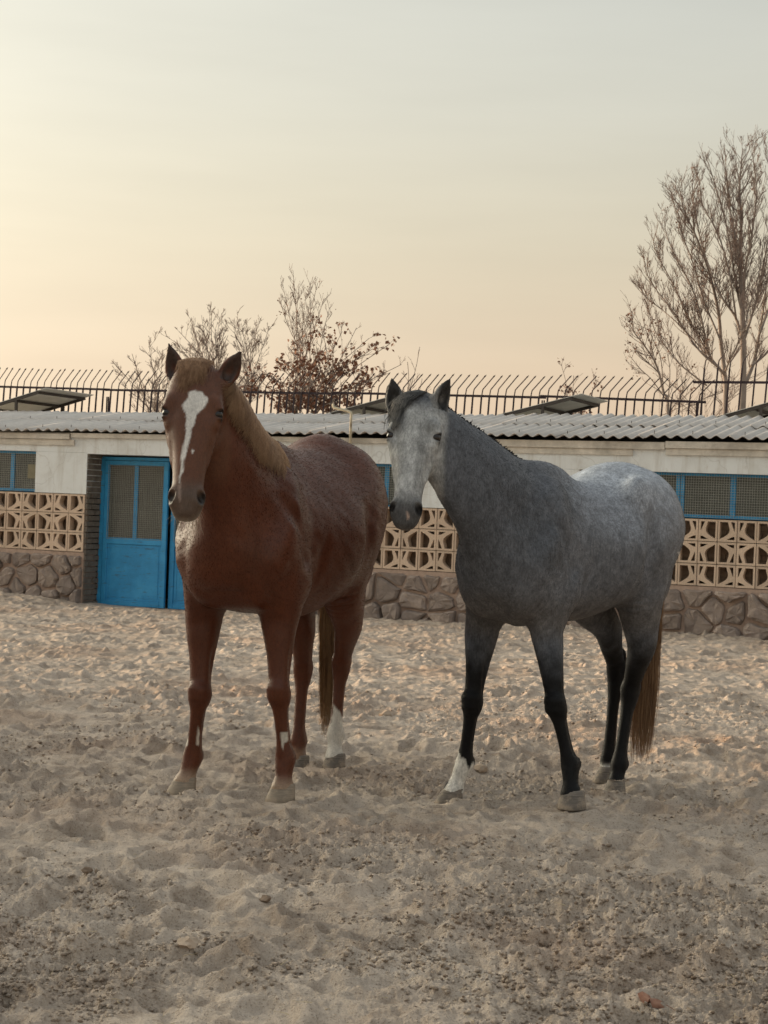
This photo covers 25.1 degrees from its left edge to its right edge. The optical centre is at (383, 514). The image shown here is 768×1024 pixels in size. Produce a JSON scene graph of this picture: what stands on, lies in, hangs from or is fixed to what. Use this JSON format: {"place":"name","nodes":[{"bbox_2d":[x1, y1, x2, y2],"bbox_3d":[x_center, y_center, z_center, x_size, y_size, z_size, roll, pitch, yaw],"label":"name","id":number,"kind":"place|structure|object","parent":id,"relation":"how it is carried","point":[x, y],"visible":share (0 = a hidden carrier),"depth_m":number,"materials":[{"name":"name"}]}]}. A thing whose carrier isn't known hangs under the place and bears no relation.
{"place":"outdoors","nodes":[
{"label":"outdoors","id":0,"kind":"place"},
{"bbox_2d":[0,591,767,1023],"bbox_3d":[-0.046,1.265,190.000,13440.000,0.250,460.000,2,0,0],"label":"ground","id":1,"kind":"structure","parent":0,"point":[58,651],"depth_m":7.08,"materials":[{"name":"beige sand"}]},
{"bbox_2d":[81,867,92,872],"bbox_3d":[-1.009,1.211,5.877,0.036,0.025,0.042,2,0,-24],"label":"clod","id":2,"kind":"object","parent":1,"relation":"on","point":[86,869],"visible":1,"depth_m":5.86,"materials":[{"name":"beige soil"}]},
{"bbox_2d":[110,326,172,412],"bbox_3d":[-4.152,-0.940,29.773,1.129,4.540,1.294,2,0,-16],"label":"bare bush","id":3,"kind":"object","parent":1,"relation":"on","point":[157,363],"visible":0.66,"depth_m":29.80,"materials":[{"name":"brown plant"}]},
{"bbox_2d":[177,935,198,948],"bbox_3d":[-0.563,1.224,4.939,0.062,0.040,0.058,2,0,20],"label":"clod","id":4,"kind":"object","parent":1,"relation":"on","point":[190,942],"visible":1,"depth_m":4.93,"materials":[{"name":"beige soil"}]},
{"bbox_2d":[162,302,228,369],"bbox_3d":[-3.440,-1.237,31.678,1.534,5.184,1.058,2,0,28],"label":"bush","id":5,"kind":"object","parent":1,"relation":"on","point":[212,345],"visible":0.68,"depth_m":31.52,"materials":[{"name":"brown plant"}]},
{"bbox_2d":[225,305,277,401],"bbox_3d":[-2.495,-1.187,31.104,0.937,5.154,1.265,2,0,0],"label":"bare sapling","id":6,"kind":"object","parent":1,"relation":"on","point":[244,364],"visible":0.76,"depth_m":31.03,"materials":[{"name":"brown plant"}]},
{"bbox_2d":[259,895,270,902],"bbox_3d":[-0.387,1.251,5.616,0.037,0.027,0.048,2,0,20],"label":"clod","id":7,"kind":"object","parent":1,"relation":"on","point":[265,898],"visible":1,"depth_m":5.60,"materials":[{"name":"beige soil"}]},
{"bbox_2d":[161,343,388,803],"bbox_3d":[-0.502,0.294,8.048,0.689,2.007,2.126,2,0,18],"label":"horse","id":8,"kind":"object","parent":1,"relation":"on","point":[282,541],"visible":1,"depth_m":7.64},
{"bbox_2d":[276,264,335,408],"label":"poplar whips","id":9,"kind":"object","parent":1,"relation":"on","point":[298,336],"visible":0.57,"depth_m":32.63,"materials":[{"name":"brown plant"}]},
{"bbox_2d":[235,315,405,413],"bbox_3d":[-1.156,-0.943,29.016,2.937,4.762,1.911,2,0,0],"label":"leafy shrub","id":10,"kind":"object","parent":1,"relation":"on","point":[339,369],"visible":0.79,"depth_m":28.89,"materials":[{"name":"brown plant"}]},
{"bbox_2d":[0,669,767,1023],"bbox_3d":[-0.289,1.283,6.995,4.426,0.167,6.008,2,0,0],"label":"crumbs","id":11,"kind":"object","parent":1,"relation":"on","point":[598,1019],"visible":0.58,"depth_m":5.08,"materials":[{"name":"brown soil"}]},
{"bbox_2d":[0,410,767,639],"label":"stable","id":12,"kind":"structure","parent":1,"relation":"on","point":[85,512],"depth_m":21.33,"materials":[{"name":"white paint"}]},
{"bbox_2d":[0,451,35,491],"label":"window","id":13,"kind":"structure","parent":12,"relation":"in","point":[17,468],"depth_m":22.90,"materials":[{"name":"blue paint"}]},
{"bbox_2d":[0,388,92,411],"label":"roof panel","id":14,"kind":"structure","parent":12,"relation":"on","point":[46,399],"depth_m":26.29,"materials":[{"name":"metal"}]},
{"bbox_2d":[0,367,113,412],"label":"fence panel","id":15,"kind":"object","parent":12,"relation":"on","point":[30,387],"visible":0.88,"depth_m":26.94,"materials":[{"name":"paint"}]},
{"bbox_2d":[100,460,169,607],"bbox_3d":[-3.241,0.254,22.469,0.951,1.890,0.054,2,0,23],"label":"door leaf","id":16,"kind":"structure","parent":12,"relation":"in","point":[136,502],"depth_m":22.46,"materials":[{"name":"blue paint"}]},
{"bbox_2d":[168,473,184,609],"bbox_3d":[-2.491,0.283,22.225,0.582,1.895,0.054,2,0,23],"label":"door leaf","id":17,"kind":"structure","parent":12,"relation":"in","point":[175,586],"depth_m":22.30,"materials":[{"name":"blue paint"}]},
{"bbox_2d":[105,371,343,413],"bbox_3d":[-2.455,-1.479,25.886,4.079,1.340,0.146,2,0,23],"label":"fence panel","id":18,"kind":"object","parent":12,"relation":"on","point":[258,392],"visible":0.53,"depth_m":25.63,"materials":[{"name":"paint"}]},
{"bbox_2d":[332,404,352,443],"bbox_3d":[-0.501,-1.064,20.840,0.280,0.530,0.126,2,0,0],"label":"pipe","id":19,"kind":"object","parent":12,"relation":"attached to","point":[350,428],"visible":0.81,"depth_m":20.79,"materials":[{"name":"beige metal"}]},
{"bbox_2d":[326,397,387,414],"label":"roof panel","id":20,"kind":"structure","parent":12,"relation":"on","point":[378,406],"depth_m":23.80,"materials":[{"name":"metal"}]},
{"bbox_2d":[376,464,394,506],"bbox_3d":[-0.213,-0.349,20.948,0.970,0.533,0.130,2,0,23],"label":"window","id":21,"kind":"structure","parent":12,"relation":"in","point":[386,469],"depth_m":20.85,"materials":[{"name":"blue paint"}]},
{"bbox_2d":[335,372,552,415],"bbox_3d":[0.785,-1.355,24.527,3.361,1.324,0.148,2,0,23],"label":"fence panel","id":22,"kind":"object","parent":12,"relation":"on","point":[457,395],"visible":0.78,"depth_m":24.39,"materials":[{"name":"paint"}]},
{"bbox_2d":[498,393,607,415],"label":"roof panel","id":23,"kind":"structure","parent":12,"relation":"on","point":[575,403],"depth_m":23.01,"materials":[{"name":"metal"}]},
{"bbox_2d":[540,374,714,416],"bbox_3d":[3.272,-1.251,23.486,2.448,1.295,0.148,2,0,23],"label":"fence panel","id":24,"kind":"object","parent":12,"relation":"on","point":[635,399],"visible":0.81,"depth_m":23.44,"materials":[{"name":"paint"}]},
{"bbox_2d":[655,472,767,520],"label":"window","id":25,"kind":"structure","parent":12,"relation":"in","point":[719,496],"depth_m":19.29,"materials":[{"name":"blue paint"}]},
{"bbox_2d":[693,347,767,414],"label":"fence panel","id":26,"kind":"object","parent":12,"relation":"on","point":[740,382],"visible":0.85,"depth_m":22.96,"materials":[{"name":"paint"}]},
{"bbox_2d":[716,402,767,417],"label":"roof panel","id":27,"kind":"structure","parent":12,"relation":"on","point":[757,410],"depth_m":21.59,"materials":[{"name":"metal"}]},
{"bbox_2d":[378,709,391,716],"bbox_3d":[0.014,1.260,10.901,0.081,0.056,0.101,2,0,31],"label":"clod","id":28,"kind":"object","parent":1,"relation":"on","point":[382,712],"visible":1,"depth_m":10.88,"materials":[{"name":"beige soil"}]},
{"bbox_2d":[398,347,430,391],"bbox_3d":[0.366,-0.725,29.601,0.593,4.435,1.241,2,0,-10],"label":"bare tree","id":29,"kind":"object","parent":1,"relation":"on","point":[408,388],"visible":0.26,"depth_m":29.92,"materials":[{"name":"brown plant"}]},
{"bbox_2d":[417,920,427,924],"bbox_3d":[0.116,1.276,5.365,0.039,0.027,0.049,2,0,-12],"label":"clod","id":30,"kind":"object","parent":1,"relation":"on","point":[422,922],"visible":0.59,"depth_m":5.36,"materials":[{"name":"brown soil"}]},
{"bbox_2d":[474,764,488,772],"bbox_3d":[0.502,1.319,8.953,0.077,0.052,0.076,2,0,20],"label":"clod","id":31,"kind":"object","parent":1,"relation":"on","point":[481,768],"visible":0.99,"depth_m":8.93,"materials":[{"name":"beige soil"}]},
{"bbox_2d":[384,378,685,810],"bbox_3d":[0.784,0.413,8.097,0.768,1.958,2.264,2,0,34],"label":"horse","id":32,"kind":"object","parent":1,"relation":"on","point":[546,551],"visible":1,"depth_m":7.75},
{"bbox_2d":[557,358,602,414],"bbox_3d":[3.220,-0.546,29.102,0.908,4.284,1.078,2,0,0],"label":"shrub","id":33,"kind":"object","parent":1,"relation":"on","point":[568,391],"visible":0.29,"depth_m":29.35,"materials":[{"name":"brown plant"}]},
{"bbox_2d":[637,991,674,1010],"bbox_3d":[0.723,1.295,4.569,0.116,0.025,0.072,22,-5,12],"label":"fallen leaf","id":34,"kind":"object","parent":1,"relation":"on","point":[648,999],"visible":0.95,"depth_m":4.57,"materials":[{"name":"brown plant"}]},
{"bbox_2d":[619,290,696,414],"bbox_3d":[4.595,-1.079,29.343,1.360,5.446,0.831,2,0,6],"label":"thin tree","id":35,"kind":"object","parent":1,"relation":"on","point":[654,359],"visible":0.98,"depth_m":29.39,"materials":[{"name":"brown plant"}]},
{"bbox_2d":[629,123,767,414],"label":"bare tree","id":36,"kind":"object","parent":1,"relation":"on","point":[737,256],"visible":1,"depth_m":30.85,"materials":[{"name":"brown plant"}]},
{"bbox_2d":[636,357,766,416],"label":"twiggy thicket","id":37,"kind":"object","parent":1,"relation":"on","point":[720,402],"visible":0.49,"depth_m":32.91,"materials":[{"name":"brown plant"}]},
{"bbox_2d":[3,721,764,1023],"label":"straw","id":38,"kind":"object","parent":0,"point":[366,911],"visible":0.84,"depth_m":4.87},
{"bbox_2d":[0,0,767,416],"label":"sky","id":39,"kind":"structure","parent":0,"point":[473,184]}
]}

